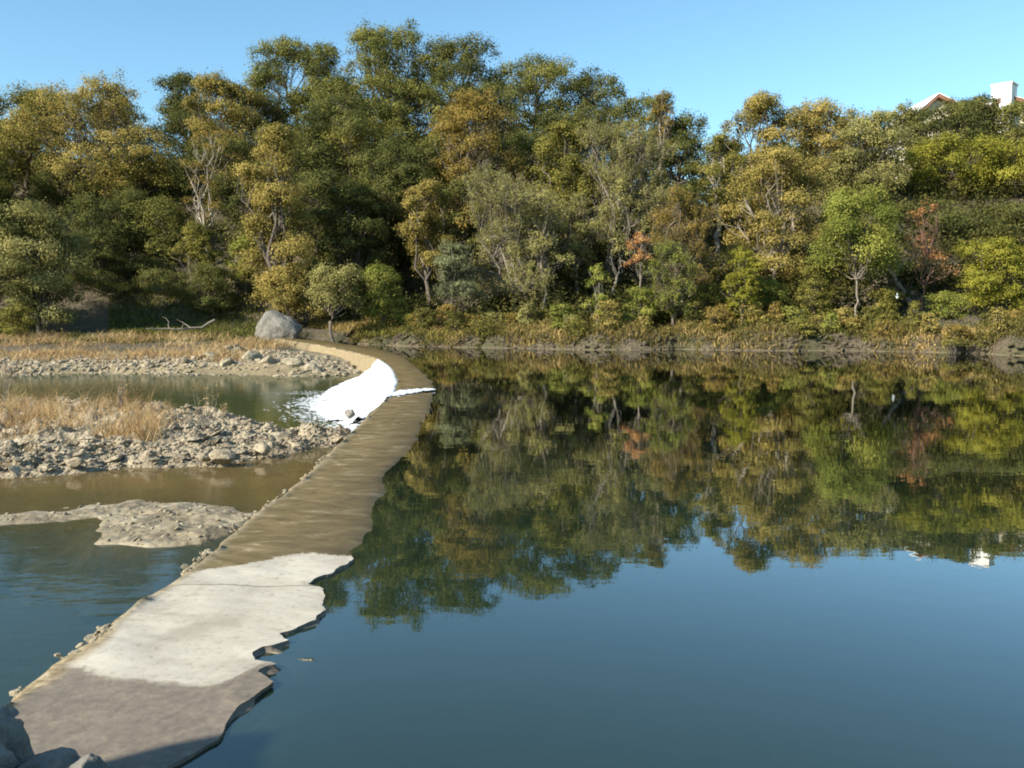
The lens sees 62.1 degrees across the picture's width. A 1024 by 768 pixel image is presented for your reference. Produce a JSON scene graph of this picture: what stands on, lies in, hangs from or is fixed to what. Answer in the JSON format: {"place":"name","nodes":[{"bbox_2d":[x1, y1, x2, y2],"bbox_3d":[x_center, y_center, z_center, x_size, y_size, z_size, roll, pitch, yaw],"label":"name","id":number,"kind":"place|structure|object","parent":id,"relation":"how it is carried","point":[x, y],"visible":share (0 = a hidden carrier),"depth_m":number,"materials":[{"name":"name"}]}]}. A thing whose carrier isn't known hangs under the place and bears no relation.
{"place":"outdoors","nodes":[
{"label":"outdoors","id":0,"kind":"place"},
{"bbox_2d":[0,396,350,487],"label":"rocky island","id":1,"kind":"structure","parent":0,"point":[250,471],"depth_m":21.17,"materials":[{"name":"stone"}]},
{"bbox_2d":[0,376,183,441],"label":"dry island grass","id":2,"kind":"structure","parent":1,"relation":"on","point":[126,407],"depth_m":24.83,"materials":[{"name":"plant"}]},
{"bbox_2d":[2,396,344,476],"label":"broken ledges","id":3,"kind":"object","parent":1,"relation":"on","point":[15,471],"visible":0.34,"depth_m":21.28,"materials":[{"name":"stone"}]},
{"bbox_2d":[0,396,350,480],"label":"rock rubble","id":4,"kind":"object","parent":1,"relation":"on","point":[112,447],"visible":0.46,"depth_m":21.35,"materials":[{"name":"stone"}]},
{"bbox_2d":[0,371,363,412],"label":"pool water","id":5,"kind":"structure","parent":0,"point":[40,383],"depth_m":42.95,"materials":[{"name":"liquid"}]},
{"bbox_2d":[0,132,1023,767],"bbox_3d":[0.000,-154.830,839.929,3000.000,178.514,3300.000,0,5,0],"label":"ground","id":6,"kind":"structure","parent":0,"point":[582,654],"depth_m":13.88,"materials":[{"name":"blue liquid"}]},
{"bbox_2d":[0,706,34,767],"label":"boulder","id":7,"kind":"object","parent":6,"relation":"on","point":[16,749],"visible":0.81,"depth_m":4.41,"materials":[{"name":"grey stone"}]},
{"bbox_2d":[17,747,80,767],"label":"boulder","id":8,"kind":"object","parent":7,"relation":"on","point":[62,757],"visible":0.89,"depth_m":4.29,"materials":[{"name":"grey stone"}]},
{"bbox_2d":[0,303,40,338],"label":"shrub","id":9,"kind":"object","parent":6,"relation":"on","point":[19,317],"visible":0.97,"depth_m":65.40,"materials":[{"name":"green plant"}]},
{"bbox_2d":[0,79,72,190],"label":"oak tree","id":10,"kind":"object","parent":6,"relation":"on","point":[19,155],"visible":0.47,"depth_m":96.52,"materials":[{"name":"green plant"}]},
{"bbox_2d":[0,189,101,332],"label":"leafy tree","id":11,"kind":"object","parent":6,"relation":"on","point":[41,286],"visible":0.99,"depth_m":69.36,"materials":[{"name":"green plant"}]},
{"bbox_2d":[22,154,109,212],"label":"oak tree","id":12,"kind":"object","parent":6,"relation":"on","point":[42,182],"visible":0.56,"depth_m":92.39,"materials":[{"name":"green plant"}]},
{"bbox_2d":[0,67,187,211],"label":"oak tree","id":13,"kind":"object","parent":6,"relation":"on","point":[116,99],"visible":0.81,"depth_m":90.05,"materials":[{"name":"green plant"}]},
{"bbox_2d":[44,188,144,272],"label":"oak tree","id":14,"kind":"object","parent":6,"relation":"on","point":[92,206],"visible":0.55,"depth_m":84.13,"materials":[{"name":"green plant"}]},
{"bbox_2d":[43,226,148,302],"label":"shrub","id":15,"kind":"object","parent":6,"relation":"on","point":[98,237],"visible":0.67,"depth_m":80.70,"materials":[{"name":"green plant"}]},
{"bbox_2d":[0,499,256,615],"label":"stone shelf","id":16,"kind":"object","parent":6,"relation":"on","point":[69,559],"visible":0.62,"depth_m":13.60,"materials":[{"name":"beige stone"}]},
{"bbox_2d":[4,500,243,544],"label":"shelf pebbles","id":17,"kind":"object","parent":16,"relation":"on","point":[143,525],"visible":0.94,"depth_m":14.90,"materials":[{"name":"beige stone"}]},
{"bbox_2d":[103,185,161,255],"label":"oak tree","id":18,"kind":"object","parent":6,"relation":"on","point":[122,196],"visible":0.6,"depth_m":85.95,"materials":[{"name":"green plant"}]},
{"bbox_2d":[77,137,192,202],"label":"oak tree","id":19,"kind":"object","parent":6,"relation":"on","point":[167,182],"visible":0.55,"depth_m":92.37,"materials":[{"name":"green plant"}]},
{"bbox_2d":[109,251,186,272],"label":"shrub","id":20,"kind":"object","parent":6,"relation":"on","point":[151,263],"visible":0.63,"depth_m":84.41,"materials":[{"name":"green plant"}]},
{"bbox_2d":[0,327,301,362],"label":"dry bank grass","id":21,"kind":"structure","parent":6,"relation":"on","point":[70,351],"depth_m":58.67,"materials":[{"name":"plant"}]},
{"bbox_2d":[117,189,195,264],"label":"oak tree","id":22,"kind":"object","parent":6,"relation":"on","point":[159,211],"visible":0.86,"depth_m":85.29,"materials":[{"name":"green plant"}]},
{"bbox_2d":[0,330,325,346],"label":"green bank grass","id":23,"kind":"structure","parent":6,"relation":"on","point":[131,339],"depth_m":65.79,"materials":[{"name":"green plant"}]},
{"bbox_2d":[134,264,196,298],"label":"shrub","id":24,"kind":"object","parent":6,"relation":"on","point":[155,283],"visible":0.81,"depth_m":80.07,"materials":[{"name":"green plant"}]},
{"bbox_2d":[0,347,360,380],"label":"shore rubble","id":25,"kind":"object","parent":6,"relation":"on","point":[280,356],"visible":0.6,"depth_m":51.63,"materials":[{"name":"stone"}]},
{"bbox_2d":[147,67,217,146],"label":"oak tree","id":26,"kind":"object","parent":6,"relation":"on","point":[177,81],"visible":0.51,"depth_m":107.66,"materials":[{"name":"green plant"}]},
{"bbox_2d":[106,265,261,336],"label":"shaded grass","id":27,"kind":"structure","parent":6,"relation":"on","point":[217,329],"depth_m":78.06,"materials":[{"name":"green plant"}]},
{"bbox_2d":[135,107,233,160],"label":"oak tree","id":28,"kind":"object","parent":6,"relation":"on","point":[181,133],"visible":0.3,"depth_m":100.78,"materials":[{"name":"green plant"}]},
{"bbox_2d":[169,220,230,297],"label":"shrub","id":29,"kind":"object","parent":6,"relation":"on","point":[198,234],"visible":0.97,"depth_m":78.87,"materials":[{"name":"green plant"}]},
{"bbox_2d":[173,260,239,315],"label":"shrub","id":30,"kind":"object","parent":6,"relation":"on","point":[214,283],"visible":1,"depth_m":77.79,"materials":[{"name":"green plant"}]},
{"bbox_2d":[159,132,259,210],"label":"oak tree","id":31,"kind":"object","parent":6,"relation":"on","point":[241,148],"visible":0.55,"depth_m":90.30,"materials":[{"name":"green plant"}]},
{"bbox_2d":[178,123,240,265],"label":"bare tree","id":32,"kind":"object","parent":6,"relation":"on","point":[205,181],"visible":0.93,"depth_m":84.43,"materials":[{"name":"green plant"}]},
{"bbox_2d":[174,67,270,181],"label":"leafy tree","id":33,"kind":"object","parent":6,"relation":"on","point":[225,88],"visible":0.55,"depth_m":95.63,"materials":[{"name":"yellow plant"}]},
{"bbox_2d":[6,338,460,767],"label":"concrete dam","id":34,"kind":"structure","parent":6,"relation":"on","point":[297,625],"depth_m":7.61,"materials":[{"name":"beige concrete"}]},
{"bbox_2d":[303,359,397,426],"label":"waterfall","id":35,"kind":"structure","parent":34,"relation":"on","point":[365,393],"depth_m":33.05,"materials":[{"name":"white liquid"}]},
{"bbox_2d":[200,172,278,252],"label":"oak tree","id":36,"kind":"object","parent":6,"relation":"on","point":[228,191],"visible":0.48,"depth_m":85.50,"materials":[{"name":"green plant"}]},
{"bbox_2d":[221,233,262,300],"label":"shrub","id":37,"kind":"object","parent":6,"relation":"on","point":[241,242],"visible":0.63,"depth_m":79.94,"materials":[{"name":"green plant"}]},
{"bbox_2d":[213,88,300,144],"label":"oak tree","id":38,"kind":"object","parent":6,"relation":"on","point":[267,113],"visible":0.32,"depth_m":101.19,"materials":[{"name":"green plant"}]},
{"bbox_2d":[230,121,317,320],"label":"leafy tree","id":39,"kind":"object","parent":6,"relation":"on","point":[284,190],"visible":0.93,"depth_m":75.85,"materials":[{"name":"green plant"}]},
{"bbox_2d":[255,310,302,341],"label":"boulder","id":40,"kind":"object","parent":6,"relation":"on","point":[276,324],"visible":0.59,"depth_m":66.78,"materials":[{"name":"grey stone"}]},
{"bbox_2d":[226,121,339,194],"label":"oak tree","id":41,"kind":"object","parent":6,"relation":"on","point":[303,146],"visible":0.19,"depth_m":90.86,"materials":[{"name":"green plant"}]},
{"bbox_2d":[262,261,329,325],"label":"shrub","id":42,"kind":"object","parent":6,"relation":"on","point":[287,299],"visible":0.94,"depth_m":75.23,"materials":[{"name":"green plant"}]},
{"bbox_2d":[242,31,359,130],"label":"oak tree","id":43,"kind":"object","parent":6,"relation":"on","point":[311,64],"visible":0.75,"depth_m":104.06,"materials":[{"name":"green plant"}]},
{"bbox_2d":[275,159,361,255],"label":"oak tree","id":44,"kind":"object","parent":6,"relation":"on","point":[313,184],"visible":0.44,"depth_m":84.57,"materials":[{"name":"green plant"}]},
{"bbox_2d":[301,257,366,341],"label":"oak tree","id":45,"kind":"object","parent":6,"relation":"on","point":[321,295],"visible":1,"depth_m":70.71,"materials":[{"name":"green plant"}]},
{"bbox_2d":[288,84,399,294],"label":"oak tree","id":46,"kind":"object","parent":6,"relation":"on","point":[341,115],"visible":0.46,"depth_m":91.06,"materials":[{"name":"green plant"}]},
{"bbox_2d":[296,72,391,130],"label":"oak tree","id":47,"kind":"object","parent":6,"relation":"on","point":[338,88],"visible":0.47,"depth_m":100.43,"materials":[{"name":"green plant"}]},
{"bbox_2d":[293,180,411,318],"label":"leafy tree","id":48,"kind":"object","parent":6,"relation":"on","point":[350,241],"visible":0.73,"depth_m":81.33,"materials":[{"name":"green plant"}]},
{"bbox_2d":[318,113,419,263],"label":"oak tree","id":49,"kind":"object","parent":6,"relation":"on","point":[380,127],"visible":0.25,"depth_m":91.05,"materials":[{"name":"green plant"}]},
{"bbox_2d":[358,260,413,325],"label":"shrub","id":50,"kind":"object","parent":6,"relation":"on","point":[386,281],"visible":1,"depth_m":73.21,"materials":[{"name":"green plant"}]},
{"bbox_2d":[339,160,434,294],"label":"oak tree","id":51,"kind":"object","parent":6,"relation":"on","point":[402,248],"visible":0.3,"depth_m":85.17,"materials":[{"name":"green plant"}]},
{"bbox_2d":[304,320,473,343],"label":"fresh bank grass","id":52,"kind":"structure","parent":6,"relation":"on","point":[397,330],"depth_m":70.22,"materials":[{"name":"green plant"}]},
{"bbox_2d":[336,12,444,130],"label":"oak tree","id":53,"kind":"object","parent":6,"relation":"on","point":[377,43],"visible":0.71,"depth_m":105.68,"materials":[{"name":"green plant"}]},
{"bbox_2d":[342,131,454,277],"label":"oak tree","id":54,"kind":"object","parent":6,"relation":"on","point":[392,152],"visible":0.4,"depth_m":85.28,"materials":[{"name":"green plant"}]},
{"bbox_2d":[372,70,467,149],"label":"oak tree","id":55,"kind":"object","parent":6,"relation":"on","point":[408,125],"visible":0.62,"depth_m":101.59,"materials":[{"name":"green plant"}]},
{"bbox_2d":[391,176,458,307],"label":"leafy tree","id":56,"kind":"object","parent":6,"relation":"on","point":[425,191],"visible":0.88,"depth_m":80.58,"materials":[{"name":"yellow plant"}]},
{"bbox_2d":[410,30,511,124],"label":"oak tree","id":57,"kind":"object","parent":6,"relation":"on","point":[446,58],"visible":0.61,"depth_m":105.82,"materials":[{"name":"green plant"}]},
{"bbox_2d":[431,239,490,312],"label":"shrub","id":58,"kind":"object","parent":6,"relation":"on","point":[454,262],"visible":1,"depth_m":72.07,"materials":[{"name":"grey plant"}]},
{"bbox_2d":[429,171,503,273],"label":"oak tree","id":59,"kind":"object","parent":6,"relation":"on","point":[451,231],"visible":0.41,"depth_m":82.88,"materials":[{"name":"green plant"}]},
{"bbox_2d":[426,85,532,248],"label":"leafy tree","id":60,"kind":"object","parent":6,"relation":"on","point":[479,107],"visible":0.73,"depth_m":84.42,"materials":[{"name":"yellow plant"}]},
{"bbox_2d":[437,77,539,144],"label":"oak tree","id":61,"kind":"object","parent":6,"relation":"on","point":[513,94],"visible":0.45,"depth_m":101.25,"materials":[{"name":"green plant"}]},
{"bbox_2d":[455,161,568,311],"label":"willow tree","id":62,"kind":"object","parent":6,"relation":"on","point":[518,198],"visible":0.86,"depth_m":73.78,"materials":[{"name":"green plant"}]},
{"bbox_2d":[1,116,1023,324],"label":"undergrowth","id":63,"kind":"object","parent":6,"relation":"on","point":[496,302],"visible":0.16,"depth_m":77.67,"materials":[{"name":"green plant"}]},
{"bbox_2d":[482,122,563,185],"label":"oak tree","id":64,"kind":"object","parent":6,"relation":"on","point":[526,146],"visible":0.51,"depth_m":90.14,"materials":[{"name":"green plant"}]},
{"bbox_2d":[489,48,587,133],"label":"oak tree","id":65,"kind":"object","parent":6,"relation":"on","point":[533,74],"visible":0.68,"depth_m":105.05,"materials":[{"name":"green plant"}]},
{"bbox_2d":[510,189,581,308],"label":"leafy tree","id":66,"kind":"object","parent":6,"relation":"on","point":[548,212],"visible":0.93,"depth_m":73.21,"materials":[{"name":"plant"}]},
{"bbox_2d":[507,176,598,236],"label":"oak tree","id":67,"kind":"object","parent":6,"relation":"on","point":[586,191],"visible":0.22,"depth_m":83.04,"materials":[{"name":"green plant"}]},
{"bbox_2d":[525,118,600,238],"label":"leafy tree","id":68,"kind":"object","parent":6,"relation":"on","point":[571,170],"visible":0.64,"depth_m":83.39,"materials":[{"name":"green plant"}]},
{"bbox_2d":[538,206,614,296],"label":"bare tree","id":69,"kind":"object","parent":6,"relation":"on","point":[576,251],"visible":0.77,"depth_m":77.98,"materials":[{"name":"plant"}]},
{"bbox_2d":[531,104,623,163],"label":"oak tree","id":70,"kind":"object","parent":6,"relation":"on","point":[580,117],"visible":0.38,"depth_m":100.26,"materials":[{"name":"green plant"}]},
{"bbox_2d":[554,63,630,159],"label":"oak tree","id":71,"kind":"object","parent":6,"relation":"on","point":[589,84],"visible":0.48,"depth_m":103.65,"materials":[{"name":"green plant"}]},
{"bbox_2d":[579,262,611,324],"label":"shrub","id":72,"kind":"object","parent":6,"relation":"on","point":[599,279],"visible":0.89,"depth_m":65.01,"materials":[{"name":"green plant"}]},
{"bbox_2d":[549,113,680,277],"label":"willow tree","id":73,"kind":"object","parent":6,"relation":"on","point":[636,153],"visible":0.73,"depth_m":80.33,"materials":[{"name":"green plant"}]},
{"bbox_2d":[592,174,646,298],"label":"bare tree","id":74,"kind":"object","parent":6,"relation":"on","point":[614,241],"visible":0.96,"depth_m":76.87,"materials":[{"name":"plant"}]},
{"bbox_2d":[622,283,658,323],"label":"shrub","id":75,"kind":"object","parent":6,"relation":"on","point":[634,303],"visible":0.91,"depth_m":66.13,"materials":[{"name":"green plant"}]},
{"bbox_2d":[608,87,678,180],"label":"oak tree","id":76,"kind":"object","parent":6,"relation":"on","point":[647,102],"visible":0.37,"depth_m":100.72,"materials":[{"name":"green plant"}]},
{"bbox_2d":[645,89,675,194],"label":"tree","id":77,"kind":"object","parent":6,"relation":"on","point":[665,110],"visible":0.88,"depth_m":97.60,"materials":[{"name":"plant"}]},
{"bbox_2d":[302,315,1023,352],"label":"bank grass","id":78,"kind":"structure","parent":6,"relation":"on","point":[547,329],"depth_m":63.01,"materials":[{"name":"green plant"}]},
{"bbox_2d":[637,239,703,325],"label":"shrub","id":79,"kind":"object","parent":6,"relation":"on","point":[679,283],"visible":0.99,"depth_m":65.82,"materials":[{"name":"green plant"}]},
{"bbox_2d":[326,302,1023,347],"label":"bank weeds","id":80,"kind":"object","parent":6,"relation":"on","point":[903,322],"visible":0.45,"depth_m":63.98,"materials":[{"name":"green plant"}]},
{"bbox_2d":[333,326,1023,355],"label":"bank clods","id":81,"kind":"object","parent":6,"relation":"on","point":[415,340],"visible":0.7,"depth_m":61.96,"materials":[{"name":"brown soil"}]},
{"bbox_2d":[647,108,711,192],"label":"oak tree","id":82,"kind":"object","parent":6,"relation":"on","point":[686,157],"visible":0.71,"depth_m":98.72,"materials":[{"name":"green plant"}]},
{"bbox_2d":[643,181,716,302],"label":"willow tree","id":83,"kind":"object","parent":6,"relation":"on","point":[678,208],"visible":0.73,"depth_m":71.57,"materials":[{"name":"green plant"}]},
{"bbox_2d":[691,128,748,260],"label":"leafy tree","id":84,"kind":"object","parent":6,"relation":"on","point":[716,144],"visible":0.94,"depth_m":83.99,"materials":[{"name":"green plant"}]},
{"bbox_2d":[719,246,766,325],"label":"shrub","id":85,"kind":"object","parent":6,"relation":"on","point":[748,293],"visible":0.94,"depth_m":65.70,"materials":[{"name":"green plant"}]},
{"bbox_2d":[713,87,806,220],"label":"leafy tree","id":86,"kind":"object","parent":6,"relation":"on","point":[759,106],"visible":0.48,"depth_m":87.81,"materials":[{"name":"green plant"}]},
{"bbox_2d":[710,141,829,293],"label":"leafy tree","id":87,"kind":"object","parent":6,"relation":"on","point":[778,258],"visible":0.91,"depth_m":75.19,"materials":[{"name":"green plant"}]},
{"bbox_2d":[755,275,790,315],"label":"shrub","id":88,"kind":"object","parent":6,"relation":"on","point":[771,287],"visible":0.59,"depth_m":67.61,"materials":[{"name":"green plant"}]},
{"bbox_2d":[794,263,843,318],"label":"shrub","id":89,"kind":"object","parent":6,"relation":"on","point":[814,301],"visible":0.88,"depth_m":67.06,"materials":[{"name":"green plant"}]},
{"bbox_2d":[779,94,877,185],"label":"leafy tree","id":90,"kind":"object","parent":6,"relation":"on","point":[817,117],"visible":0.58,"depth_m":89.31,"materials":[{"name":"green plant"}]},
{"bbox_2d":[800,181,918,316],"bbox_3d":[26.658,-9.569,65.773,8.283,12.305,8.304,-2,5,-24],"label":"oak tree","id":91,"kind":"object","parent":6,"relation":"on","point":[844,212],"visible":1,"depth_m":64.69,"materials":[{"name":"green plant"}]},
{"bbox_2d":[818,106,925,200],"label":"leafy tree","id":92,"kind":"object","parent":6,"relation":"on","point":[869,129],"visible":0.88,"depth_m":85.72,"materials":[{"name":"green plant"}]},
{"bbox_2d":[865,285,908,322],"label":"shrub","id":93,"kind":"object","parent":6,"relation":"on","point":[886,300],"visible":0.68,"depth_m":66.68,"materials":[{"name":"green plant"}]},
{"bbox_2d":[904,198,961,310],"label":"sapling","id":94,"kind":"object","parent":6,"relation":"on","point":[924,251],"visible":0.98,"depth_m":67.42,"materials":[{"name":"orange plant"}]},
{"bbox_2d":[894,96,995,165],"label":"oak tree","id":95,"kind":"object","parent":6,"relation":"on","point":[958,113],"visible":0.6,"depth_m":101.84,"materials":[{"name":"green plant"}]},
{"bbox_2d":[922,290,974,319],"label":"shrub","id":96,"kind":"object","parent":6,"relation":"on","point":[941,307],"visible":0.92,"depth_m":65.50,"materials":[{"name":"green plant"}]},
{"bbox_2d":[891,130,1009,198],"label":"oak tree","id":97,"kind":"object","parent":6,"relation":"on","point":[949,152],"visible":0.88,"depth_m":88.95,"materials":[{"name":"green plant"}]},
{"bbox_2d":[886,81,1023,148],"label":"house","id":98,"kind":"structure","parent":6,"relation":"on","point":[1005,92],"depth_m":119.75,"materials":[{"name":"beige paint"}]},
{"bbox_2d":[912,206,1022,239],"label":"oak tree","id":99,"kind":"object","parent":6,"relation":"on","point":[951,219],"visible":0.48,"depth_m":78.03,"materials":[{"name":"green plant"}]},
{"bbox_2d":[930,93,1004,167],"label":"oak tree","id":100,"kind":"object","parent":6,"relation":"on","point":[982,104],"visible":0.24,"depth_m":104.29,"materials":[{"name":"green plant"}]},
{"bbox_2d":[949,231,1023,312],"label":"shrub","id":101,"kind":"object","parent":6,"relation":"on","point":[1006,258],"visible":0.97,"depth_m":65.13,"materials":[{"name":"green plant"}]},
{"bbox_2d":[970,135,1023,198],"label":"oak tree","id":102,"kind":"object","parent":6,"relation":"on","point":[1013,169],"visible":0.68,"depth_m":88.01,"materials":[{"name":"green plant"}]},
{"bbox_2d":[986,96,1023,167],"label":"oak tree","id":103,"kind":"object","parent":6,"relation":"on","point":[1011,111],"visible":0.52,"depth_m":104.27,"materials":[{"name":"green plant"}]},
{"bbox_2d":[0,0,1023,204],"label":"sky","id":104,"kind":"structure","parent":0,"point":[868,55],"materials":[{"name":"blue"}]},
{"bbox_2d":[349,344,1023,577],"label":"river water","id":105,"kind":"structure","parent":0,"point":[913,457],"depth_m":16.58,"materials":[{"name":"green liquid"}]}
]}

